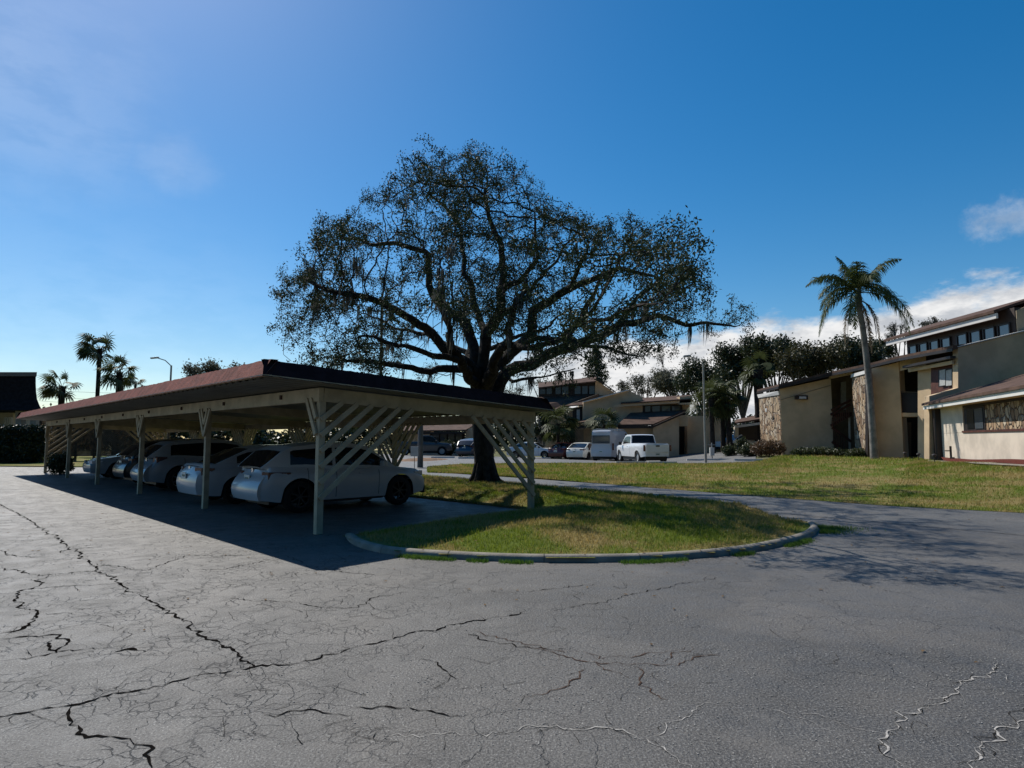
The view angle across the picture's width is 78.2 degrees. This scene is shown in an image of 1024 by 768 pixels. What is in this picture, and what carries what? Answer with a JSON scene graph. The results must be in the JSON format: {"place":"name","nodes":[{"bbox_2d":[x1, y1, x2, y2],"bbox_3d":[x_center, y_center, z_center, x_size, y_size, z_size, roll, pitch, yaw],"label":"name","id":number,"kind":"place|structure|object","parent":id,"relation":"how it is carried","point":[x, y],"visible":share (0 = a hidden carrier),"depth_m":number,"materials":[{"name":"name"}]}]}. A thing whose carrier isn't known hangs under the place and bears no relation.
{"place":"outdoors","nodes":[
{"label":"outdoors","id":0,"kind":"place"},
{"bbox_2d":[0,372,66,456],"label":"mansard building","id":1,"kind":"structure","parent":0,"point":[18,394],"depth_m":50.13,"materials":[{"name":"black"}]},
{"bbox_2d":[0,456,105,465],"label":"verge","id":2,"kind":"structure","parent":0,"point":[80,461],"depth_m":41.18,"materials":[{"name":"green plant"}]},
{"bbox_2d":[0,423,45,462],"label":"hedge","id":3,"kind":"object","parent":2,"relation":"on","point":[25,443],"visible":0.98,"depth_m":41.80,"materials":[{"name":"green plant"}]},
{"bbox_2d":[36,370,82,454],"bbox_3d":[-41.792,2.705,58.019,3.642,8.219,3.596,4,-7,-41],"label":"fan palm","id":4,"kind":"object","parent":2,"relation":"on","point":[50,390],"visible":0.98,"depth_m":57.83,"materials":[{"name":"green plant"}]},
{"bbox_2d":[72,332,115,448],"bbox_3d":[-41.376,0.860,62.253,3.365,12.642,3.800,-3,-6,32],"label":"fan palm","id":5,"kind":"object","parent":2,"relation":"on","point":[85,350],"visible":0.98,"depth_m":62.20,"materials":[{"name":"green plant"}]},
{"bbox_2d":[39,420,169,460],"bbox_3d":[-29.718,4.077,45.879,9.534,3.250,0.200,0,-5,0],"label":"lattice fence","id":6,"kind":"object","parent":2,"relation":"on","point":[111,445],"visible":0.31,"depth_m":45.79,"materials":[{"name":"brown wood"}]},
{"bbox_2d":[38,420,167,454],"bbox_3d":[-29.673,3.788,46.029,9.914,2.966,1.243,0,-5,0],"label":"vine","id":7,"kind":"object","parent":6,"relation":"attached to","point":[52,436],"visible":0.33,"depth_m":45.77,"materials":[{"name":"green plant"}]},
{"bbox_2d":[94,352,140,451],"bbox_3d":[-37.587,1.817,59.923,4.028,10.324,4.235,0,-5,0],"label":"fan palm","id":8,"kind":"object","parent":2,"relation":"on","point":[118,380],"visible":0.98,"depth_m":60.03,"materials":[{"name":"green plant"}]},
{"bbox_2d":[385,458,427,471],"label":"driveway","id":9,"kind":"structure","parent":0,"point":[409,464],"depth_m":38.89,"materials":[{"name":"concrete"}]},
{"bbox_2d":[411,446,417,467],"bbox_3d":[-5.455,4.106,35.261,0.420,1.225,0.060,0,-5,0],"label":"yard sign","id":10,"kind":"object","parent":9,"relation":"on","point":[414,451],"visible":0.96,"depth_m":35.26,"materials":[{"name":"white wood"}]},
{"bbox_2d":[0,466,1023,767],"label":"parking lot","id":11,"kind":"structure","parent":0,"point":[110,524],"depth_m":4.92,"materials":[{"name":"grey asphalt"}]},
{"bbox_2d":[1,577,46,632],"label":"pavement crack","id":12,"kind":"object","parent":11,"relation":"on","point":[28,624],"visible":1,"depth_m":5.91,"materials":[{"name":"black asphalt"}]},
{"bbox_2d":[4,634,70,660],"bbox_3d":[-3.715,2.037,4.921,0.439,0.001,0.710,4,-6,-39],"label":"pavement crack","id":13,"kind":"object","parent":11,"relation":"on","point":[68,639],"visible":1,"depth_m":5.08,"materials":[{"name":"black asphalt"}]},
{"bbox_2d":[44,452,76,474],"bbox_3d":[-21.002,3.662,29.291,1.344,1.234,1.172,0,-5,0],"label":"shrub","id":14,"kind":"object","parent":11,"relation":"on","point":[56,463],"visible":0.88,"depth_m":29.08,"materials":[{"name":"green plant"}]},
{"bbox_2d":[82,453,121,478],"bbox_3d":[-15.789,3.295,27.444,4.708,1.465,2.180,5,-7,-44],"label":"parked sedan","id":15,"kind":"object","parent":11,"relation":"on","point":[107,463],"visible":0.15,"depth_m":25.67,"materials":[{"name":"blue paint"}]},
{"bbox_2d":[51,703,173,767],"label":"pavement crack","id":16,"kind":"object","parent":11,"relation":"on","point":[68,712],"visible":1,"depth_m":3.40,"materials":[{"name":"black asphalt"}]},
{"bbox_2d":[0,504,254,665],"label":"pavement crack","id":17,"kind":"object","parent":11,"relation":"on","point":[175,616],"visible":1,"depth_m":6.09,"materials":[{"name":"black asphalt"}]},
{"bbox_2d":[112,439,181,485],"bbox_3d":[-11.949,2.851,23.390,4.729,1.635,2.260,5,-7,-44],"label":"parked suv","id":18,"kind":"object","parent":11,"relation":"on","point":[125,463],"visible":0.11,"depth_m":21.65,"materials":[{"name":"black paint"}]},
{"bbox_2d":[130,439,241,490],"bbox_3d":[-10.087,2.667,21.303,4.678,1.635,2.260,5,-7,-44],"label":"parked suv","id":19,"kind":"object","parent":11,"relation":"on","point":[164,461],"visible":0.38,"depth_m":19.77,"materials":[{"name":"paint"}]},
{"bbox_2d":[176,445,270,503],"bbox_3d":[-6.498,2.402,17.339,4.708,1.465,2.180,5,-7,-44],"label":"parked sedan","id":20,"kind":"object","parent":11,"relation":"on","point":[224,469],"visible":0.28,"depth_m":15.65,"materials":[{"name":"white paint"}]},
{"bbox_2d":[0,610,525,716],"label":"pavement crack","id":21,"kind":"object","parent":11,"relation":"on","point":[321,656],"visible":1,"depth_m":4.45,"materials":[{"name":"black asphalt"}]},
{"bbox_2d":[16,359,554,534],"bbox_3d":[-11.377,2.119,22.193,6.760,2.883,28.499,5,-7,-44],"label":"carport","id":22,"kind":"object","parent":11,"relation":"on","point":[275,394],"visible":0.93,"depth_m":13.85,"materials":[{"name":"paint"}]},
{"bbox_2d":[231,442,424,512],"bbox_3d":[-4.286,2.179,15.318,4.493,1.553,2.147,5,-7,-44],"label":"parked suv","id":23,"kind":"object","parent":11,"relation":"on","point":[271,476],"visible":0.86,"depth_m":14.19,"materials":[{"name":"white paint"}]},
{"bbox_2d":[350,706,457,715],"bbox_3d":[-0.609,1.931,3.729,0.755,0.001,0.116,0,-5,5],"label":"pavement crack","id":24,"kind":"object","parent":11,"relation":"on","point":[406,707],"visible":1,"depth_m":3.76,"materials":[{"name":"black asphalt"}]},
{"bbox_2d":[2,492,975,747],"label":"hairline cracks","id":25,"kind":"object","parent":11,"relation":"on","point":[249,668],"visible":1,"depth_m":4.70,"materials":[{"name":"black asphalt"}]},
{"bbox_2d":[343,474,812,557],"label":"grass island","id":26,"kind":"structure","parent":11,"relation":"on","point":[807,526],"depth_m":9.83,"materials":[{"name":"green plant"}]},
{"bbox_2d":[7,483,1002,661],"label":"fallen leaves","id":27,"kind":"object","parent":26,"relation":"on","point":[555,548],"visible":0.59,"depth_m":10.53,"materials":[{"name":"brown plant"}]},
{"bbox_2d":[264,133,758,482],"bbox_3d":[-1.365,-3.245,21.611,17.789,13.209,17.904,-2,-6,25],"label":"live oak tree","id":28,"kind":"object","parent":26,"relation":"on","point":[476,367],"visible":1,"depth_m":17.64,"materials":[{"name":"green plant"}]},
{"bbox_2d":[355,496,807,534],"bbox_3d":[-7.194,3.708,24.477,8.589,0.140,37.592,3,-6,-34],"label":"island edge","id":29,"kind":"object","parent":11,"relation":"on","point":[483,504],"visible":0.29,"depth_m":15.59,"materials":[{"name":"grey concrete"}]},
{"bbox_2d":[345,521,818,562],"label":"kerb","id":30,"kind":"structure","parent":11,"relation":"on","point":[464,555],"depth_m":8.53,"materials":[{"name":"concrete"}]},
{"bbox_2d":[513,725,691,767],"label":"pavement crack","id":31,"kind":"object","parent":11,"relation":"on","point":[606,727],"visible":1,"depth_m":3.48,"materials":[{"name":"grey asphalt"}]},
{"bbox_2d":[536,648,711,666],"bbox_3d":[0.840,2.015,4.672,1.481,0.001,0.457,0,-5,0],"label":"pavement crack","id":32,"kind":"object","parent":11,"relation":"on","point":[625,664],"visible":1,"depth_m":4.55,"materials":[{"name":"black asphalt"}]},
{"bbox_2d":[393,523,885,564],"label":"weeds","id":33,"kind":"object","parent":11,"relation":"on","point":[827,529],"visible":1,"depth_m":8.49,"materials":[{"name":"green plant"}]},
{"bbox_2d":[878,662,998,764],"bbox_3d":[2.643,1.944,3.873,2.176,0.001,0.313,5,-7,-42],"label":"pavement crack","id":34,"kind":"object","parent":11,"relation":"on","point":[888,747],"visible":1,"depth_m":3.69,"materials":[{"name":"grey asphalt"}]},
{"bbox_2d":[979,716,1022,757],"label":"pavement crack","id":35,"kind":"object","parent":11,"relation":"on","point":[997,733],"visible":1,"depth_m":3.43,"materials":[{"name":"grey asphalt"}]},
{"bbox_2d":[0,0,1023,449],"label":"sky","id":36,"kind":"structure","parent":0,"point":[161,161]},
{"bbox_2d":[80,440,1023,512],"bbox_3d":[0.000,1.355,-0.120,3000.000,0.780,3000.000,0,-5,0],"label":"ground","id":37,"kind":"structure","parent":0,"point":[496,454],"depth_m":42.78,"materials":[{"name":"green plant"}]},
{"bbox_2d":[125,372,146,387],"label":"fan palm","id":38,"kind":"object","parent":37,"relation":"on","point":[139,381],"visible":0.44,"depth_m":110.21,"materials":[{"name":"green plant"}]},
{"bbox_2d":[181,356,244,376],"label":"leafy tree","id":39,"kind":"object","parent":37,"relation":"on","point":[195,369],"visible":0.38,"depth_m":70.04,"materials":[{"name":"green plant"}]},
{"bbox_2d":[42,403,754,450],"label":"distant wood","id":40,"kind":"object","parent":37,"relation":"on","point":[262,437],"visible":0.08,"depth_m":98.11,"materials":[{"name":"green plant"}]},
{"bbox_2d":[397,458,447,460],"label":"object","id":41,"kind":"object","parent":37,"relation":"on","point":[426,459],"visible":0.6,"depth_m":44.12,"materials":[{"name":"beige concrete"}]},
{"bbox_2d":[403,424,472,455],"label":"clubhouse","id":42,"kind":"structure","parent":37,"relation":"on","point":[431,430],"depth_m":63.77,"materials":[{"name":"paint"}]},
{"bbox_2d":[504,384,527,446],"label":"bare tree","id":43,"kind":"object","parent":37,"relation":"on","point":[520,389],"visible":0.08,"depth_m":89.66,"materials":[{"name":"grey plant"}]},
{"bbox_2d":[522,372,563,445],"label":"bare tree","id":44,"kind":"object","parent":37,"relation":"on","point":[539,381],"visible":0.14,"depth_m":91.44,"materials":[{"name":"grey plant"}]},
{"bbox_2d":[538,377,642,457],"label":"apartment building","id":45,"kind":"structure","parent":37,"relation":"on","point":[592,394],"depth_m":60.51,"materials":[{"name":"beige paint"}]},
{"bbox_2d":[577,348,613,406],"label":"norfolk pine","id":46,"kind":"object","parent":37,"relation":"on","point":[599,377],"visible":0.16,"depth_m":84.02,"materials":[{"name":"green plant"}]},
{"bbox_2d":[615,379,639,393],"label":"bare tree","id":47,"kind":"object","parent":37,"relation":"on","point":[622,386],"visible":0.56,"depth_m":89.84,"materials":[{"name":"grey plant"}]},
{"bbox_2d":[624,368,668,425],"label":"bare tree","id":48,"kind":"object","parent":37,"relation":"on","point":[641,381],"visible":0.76,"depth_m":81.53,"materials":[{"name":"grey plant"}]},
{"bbox_2d":[646,351,681,395],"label":"bare tree","id":49,"kind":"object","parent":37,"relation":"on","point":[660,357],"visible":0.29,"depth_m":83.86,"materials":[{"name":"grey plant"}]},
{"bbox_2d":[614,395,720,456],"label":"apartment building","id":50,"kind":"structure","parent":37,"relation":"on","point":[677,428],"depth_m":57.65,"materials":[{"name":"beige paint"}]},
{"bbox_2d":[648,369,689,395],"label":"leafy tree","id":51,"kind":"object","parent":37,"relation":"on","point":[662,381],"visible":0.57,"depth_m":80.25,"materials":[{"name":"green plant"}]},
{"bbox_2d":[670,352,726,415],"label":"leafy tree","id":52,"kind":"object","parent":37,"relation":"on","point":[688,378],"visible":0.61,"depth_m":73.02,"materials":[{"name":"green plant"}]},
{"bbox_2d":[686,378,731,453],"bbox_3d":[17.204,2.744,54.031,4.131,6.554,3.619,2,-5,-17],"label":"cabbage palm","id":53,"kind":"object","parent":37,"relation":"on","point":[711,410],"visible":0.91,"depth_m":53.78,"materials":[{"name":"green plant"}]},
{"bbox_2d":[707,381,750,445],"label":"cabbage palm","id":54,"kind":"object","parent":37,"relation":"on","point":[728,414],"visible":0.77,"depth_m":54.03,"materials":[{"name":"green plant"}]},
{"bbox_2d":[715,434,754,449],"bbox_3d":[20.585,5.330,57.248,4.729,1.635,2.260,2,-5,-20],"label":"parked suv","id":55,"kind":"object","parent":37,"relation":"on","point":[718,444],"visible":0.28,"depth_m":56.41,"materials":[{"name":"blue metal"}]},
{"bbox_2d":[706,338,766,424],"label":"leafy tree","id":56,"kind":"object","parent":37,"relation":"on","point":[731,367],"visible":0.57,"depth_m":69.66,"materials":[{"name":"green plant"}]},
{"bbox_2d":[734,436,748,455],"bbox_3d":[17.073,4.568,46.774,1.293,1.611,0.998,0,-5,0],"label":"shrub","id":57,"kind":"object","parent":37,"relation":"on","point":[740,443],"visible":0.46,"depth_m":46.66,"materials":[{"name":"green plant"}]},
{"bbox_2d":[733,416,759,443],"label":"garden wing","id":58,"kind":"structure","parent":37,"relation":"on","point":[749,432],"depth_m":56.51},
{"bbox_2d":[739,425,757,439],"bbox_3d":[21.324,4.370,56.635,2.054,1.374,0.200,0,-5,0],"label":"window","id":59,"kind":"structure","parent":58,"relation":"in","point":[750,432],"depth_m":56.54,"materials":[{"name":"black glass"}]},
{"bbox_2d":[738,350,777,440],"bbox_3d":[22.436,1.620,57.082,4.249,9.217,3.354,0,-5,0],"label":"cabbage palm","id":60,"kind":"object","parent":37,"relation":"on","point":[755,378],"visible":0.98,"depth_m":56.96,"materials":[{"name":"green plant"}]},
{"bbox_2d":[734,330,802,392],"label":"leafy tree","id":61,"kind":"object","parent":37,"relation":"on","point":[757,344],"visible":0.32,"depth_m":65.84,"materials":[{"name":"green plant"}]},
{"bbox_2d":[750,438,786,456],"bbox_3d":[17.558,4.391,43.282,2.400,1.357,2.186,-3,-6,27],"label":"shrub","id":62,"kind":"object","parent":37,"relation":"on","point":[763,448],"visible":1,"depth_m":42.96,"materials":[{"name":"brown plant"}]},
{"bbox_2d":[790,446,817,455],"bbox_3d":[19.635,4.558,42.303,1.846,0.795,1.462,0,-5,0],"label":"shrub","id":63,"kind":"object","parent":37,"relation":"on","point":[801,451],"visible":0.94,"depth_m":42.09,"materials":[{"name":"green plant"}]},
{"bbox_2d":[772,336,852,380],"bbox_3d":[29.016,1.192,62.078,7.924,11.609,6.003,0,-5,0],"label":"leafy tree","id":64,"kind":"object","parent":37,"relation":"on","point":[801,362],"visible":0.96,"depth_m":61.27,"materials":[{"name":"green plant"}]},
{"bbox_2d":[811,446,832,455],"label":"shrub","id":65,"kind":"object","parent":37,"relation":"on","point":[822,451],"visible":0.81,"depth_m":42.27,"materials":[{"name":"green plant"}]},
{"bbox_2d":[826,447,846,456],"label":"shrub","id":66,"kind":"object","parent":37,"relation":"on","point":[838,452],"visible":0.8,"depth_m":41.95,"materials":[{"name":"green plant"}]},
{"bbox_2d":[844,448,864,456],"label":"shrub","id":67,"kind":"object","parent":37,"relation":"on","point":[853,452],"visible":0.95,"depth_m":40.10,"materials":[{"name":"green plant"}]},
{"bbox_2d":[805,257,914,458],"bbox_3d":[20.462,-1.661,36.171,5.810,12.071,4.574,0,-5,0],"label":"queen palm","id":68,"kind":"object","parent":37,"relation":"on","point":[858,282],"visible":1,"depth_m":36.27,"materials":[{"name":"green plant"}]},
{"bbox_2d":[829,330,891,373],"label":"leafy tree","id":69,"kind":"object","parent":37,"relation":"on","point":[878,353],"visible":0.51,"depth_m":66.58,"materials":[{"name":"green plant"}]},
{"bbox_2d":[871,335,897,372],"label":"leafy tree","id":70,"kind":"object","parent":37,"relation":"on","point":[892,351],"visible":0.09,"depth_m":71.37,"materials":[{"name":"green plant"}]},
{"bbox_2d":[757,299,1023,464],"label":"apartment building","id":71,"kind":"structure","parent":37,"relation":"on","point":[956,384],"depth_m":38.23,"materials":[{"name":"paint"}]},
{"bbox_2d":[840,382,845,409],"bbox_3d":[25.459,0.887,48.460,0.493,2.167,0.100,0,-5,0],"label":"door","id":72,"kind":"structure","parent":71,"relation":"in","point":[842,384],"depth_m":48.44,"materials":[{"name":"brown wood"}]},
{"bbox_2d":[907,422,910,455],"bbox_3d":[26.870,3.870,42.866,0.660,2.512,0.080,0,-5,0],"label":"door","id":73,"kind":"structure","parent":71,"relation":"in","point":[908,423],"depth_m":42.85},
{"bbox_2d":[908,344,916,353],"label":"window","id":74,"kind":"structure","parent":71,"relation":"in","point":[912,348],"depth_m":44.00,"materials":[{"name":"blue glass"}]},
{"bbox_2d":[918,342,927,351],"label":"window","id":75,"kind":"structure","parent":71,"relation":"in","point":[923,346],"depth_m":42.82,"materials":[{"name":"blue glass"}]},
{"bbox_2d":[929,339,938,349],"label":"window","id":76,"kind":"structure","parent":71,"relation":"in","point":[933,344],"depth_m":41.71,"materials":[{"name":"blue glass"}]},
{"bbox_2d":[938,368,952,386],"bbox_3d":[24.538,-0.370,35.741,0.165,1.002,1.260,0,-5,0],"label":"window","id":77,"kind":"structure","parent":71,"relation":"in","point":[945,376],"depth_m":35.71,"materials":[{"name":"white glass"}]},
{"bbox_2d":[940,336,950,347],"bbox_3d":[27.940,-2.595,40.600,0.100,0.825,0.925,0,-5,0],"label":"window","id":78,"kind":"structure","parent":71,"relation":"in","point":[946,341],"depth_m":40.64,"materials":[{"name":"blue glass"}]},
{"bbox_2d":[956,332,967,344],"bbox_3d":[27.940,-2.725,39.136,0.100,0.825,0.925,0,-5,0],"label":"window","id":79,"kind":"structure","parent":71,"relation":"in","point":[962,338],"depth_m":39.11,"materials":[{"name":"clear glass"}]},
{"bbox_2d":[964,406,985,430],"bbox_3d":[21.307,1.596,29.041,0.090,1.070,2.511,-2,-5,19],"label":"window","id":80,"kind":"structure","parent":71,"relation":"in","point":[974,417],"depth_m":28.85,"materials":[{"name":"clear glass"}]},
{"bbox_2d":[969,329,981,342],"bbox_3d":[27.940,-2.823,38.021,0.100,0.825,0.925,0,-5,0],"label":"window","id":81,"kind":"structure","parent":71,"relation":"in","point":[974,336],"depth_m":38.01,"materials":[{"name":"blue glass"}]},
{"bbox_2d":[982,326,995,340],"bbox_3d":[27.940,-2.922,36.906,0.100,0.825,0.925,0,-5,0],"label":"window","id":82,"kind":"structure","parent":71,"relation":"in","point":[988,332],"depth_m":36.90,"materials":[{"name":"blue glass"}]},
{"bbox_2d":[997,322,1010,336],"bbox_3d":[27.940,-3.020,35.791,0.100,0.825,0.925,0,-5,0],"label":"window","id":83,"kind":"structure","parent":71,"relation":"in","point":[1005,328],"depth_m":35.78,"materials":[{"name":"blue glass"}]},
{"bbox_2d":[884,321,907,356],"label":"bare tree","id":84,"kind":"object","parent":37,"relation":"on","point":[893,332],"visible":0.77,"depth_m":72.73,"materials":[{"name":"grey plant"}]},
{"bbox_2d":[918,316,945,326],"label":"bare tree","id":85,"kind":"object","parent":37,"relation":"on","point":[932,321],"visible":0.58,"depth_m":70.84,"materials":[{"name":"grey plant"}]},
{"bbox_2d":[941,457,1023,463],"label":"mulch bed","id":86,"kind":"object","parent":37,"relation":"on","point":[1016,461],"visible":0.88,"depth_m":25.91,"materials":[{"name":"red soil"}]},
{"bbox_2d":[383,452,755,465],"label":"parking lot","id":87,"kind":"structure","parent":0,"point":[678,459],"depth_m":45.56,"materials":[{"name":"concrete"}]},
{"bbox_2d":[417,426,422,467],"bbox_3d":[-5.205,3.153,35.862,0.336,3.394,0.336,0,-5,0],"label":"grey post","id":88,"kind":"object","parent":87,"relation":"on","point":[420,450],"visible":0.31,"depth_m":35.70,"materials":[{"name":"paint"}]},
{"bbox_2d":[397,435,452,454],"bbox_3d":[-8.421,5.794,59.718,5.603,1.911,2.380,1,-5,-10],"label":"pickup truck","id":89,"kind":"object","parent":87,"relation":"on","point":[431,444],"visible":0.77,"depth_m":58.95,"materials":[{"name":"grey paint"}]},
{"bbox_2d":[441,439,456,455],"bbox_3d":[-6.227,6.176,61.212,1.634,1.816,1.530,-3,-6,30],"label":"shrub","id":90,"kind":"object","parent":87,"relation":"on","point":[451,452],"visible":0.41,"depth_m":61.10,"materials":[{"name":"green plant"}]},
{"bbox_2d":[456,438,494,456],"bbox_3d":[-3.193,5.677,56.233,2.260,1.635,4.729,-2,-6,25],"label":"parked suv","id":91,"kind":"object","parent":87,"relation":"on","point":[465,447],"visible":0.31,"depth_m":54.30,"materials":[{"name":"blue paint"}]},
{"bbox_2d":[506,442,548,457],"bbox_3d":[1.896,5.992,57.196,4.708,1.465,2.180,-2,-5,20],"label":"parked hatchback","id":92,"kind":"object","parent":87,"relation":"on","point":[541,450],"visible":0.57,"depth_m":56.33,"materials":[{"name":"grey metal"}]},
{"bbox_2d":[534,412,552,443],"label":"leafy tree","id":93,"kind":"object","parent":87,"relation":"on","point":[538,436],"visible":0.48,"depth_m":59.73,"materials":[{"name":"green plant"}]},
{"bbox_2d":[537,403,581,448],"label":"fan palm","id":94,"kind":"object","parent":87,"relation":"on","point":[569,429],"visible":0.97,"depth_m":56.74,"materials":[{"name":"green plant"}]},
{"bbox_2d":[548,442,580,458],"bbox_3d":[4.898,5.935,56.192,2.180,1.465,4.708,-3,-6,30],"label":"parked sedan","id":95,"kind":"object","parent":87,"relation":"on","point":[554,450],"visible":0.57,"depth_m":54.46,"materials":[{"name":"red paint"}]},
{"bbox_2d":[566,442,592,459],"bbox_3d":[6.198,5.705,53.702,2.180,1.465,4.708,-3,-6,28],"label":"parked sedan","id":96,"kind":"object","parent":87,"relation":"on","point":[578,450],"visible":0.71,"depth_m":51.92,"materials":[{"name":"beige paint"}]},
{"bbox_2d":[584,407,622,435],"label":"fan palm","id":97,"kind":"object","parent":87,"relation":"on","point":[613,419],"visible":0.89,"depth_m":55.59,"materials":[{"name":"green plant"}]},
{"bbox_2d":[588,428,630,460],"bbox_3d":[8.138,4.891,50.745,2.440,2.545,5.810,-3,-6,28],"label":"cargo van","id":98,"kind":"object","parent":87,"relation":"on","point":[605,443],"visible":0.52,"depth_m":48.37,"materials":[{"name":"white paint"}]},
{"bbox_2d":[617,434,670,460],"bbox_3d":[8.857,4.402,43.143,2.380,1.911,5.635,1,-5,-10],"label":"pickup truck","id":99,"kind":"object","parent":87,"relation":"on","point":[641,447],"visible":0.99,"depth_m":41.57,"materials":[{"name":"white paint"}]},
{"bbox_2d":[683,355,706,462],"bbox_3d":[12.205,1.626,42.020,1.406,7.197,0.258,0,-5,0],"label":"street lamp","id":100,"kind":"object","parent":87,"relation":"on","point":[705,441],"visible":1,"depth_m":41.96,"materials":[{"name":"grey metal"}]},
{"bbox_2d":[701,375,742,451],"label":"cabbage palm","id":101,"kind":"object","parent":87,"relation":"on","point":[730,384],"visible":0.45,"depth_m":54.71,"materials":[{"name":"green plant"}]},
{"bbox_2d":[720,443,737,455],"bbox_3d":[16.570,4.998,47.764,1.504,1.107,1.154,0,-5,0],"label":"shrub","id":102,"kind":"object","parent":87,"relation":"on","point":[726,450],"visible":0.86,"depth_m":47.55,"materials":[{"name":"green plant"}]},
{"bbox_2d":[736,440,760,456],"bbox_3d":[16.850,4.643,44.791,1.837,1.259,1.511,0,-5,0],"label":"shrub","id":103,"kind":"object","parent":87,"relation":"on","point":[745,450],"visible":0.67,"depth_m":44.56,"materials":[{"name":"green plant"}]},
{"bbox_2d":[422,472,1023,534],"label":"ring road","id":104,"kind":"structure","parent":0,"point":[999,522],"depth_m":14.06,"materials":[{"name":"grey asphalt"}]},
{"bbox_2d":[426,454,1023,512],"bbox_3d":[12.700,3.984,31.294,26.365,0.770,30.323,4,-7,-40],"label":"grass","id":105,"kind":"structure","parent":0,"point":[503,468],"depth_m":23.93,"materials":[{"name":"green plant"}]},
{"bbox_2d":[928,460,1023,465],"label":"walkway","id":106,"kind":"structure","parent":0,"point":[990,463],"depth_m":23.29,"materials":[{"name":"concrete"}]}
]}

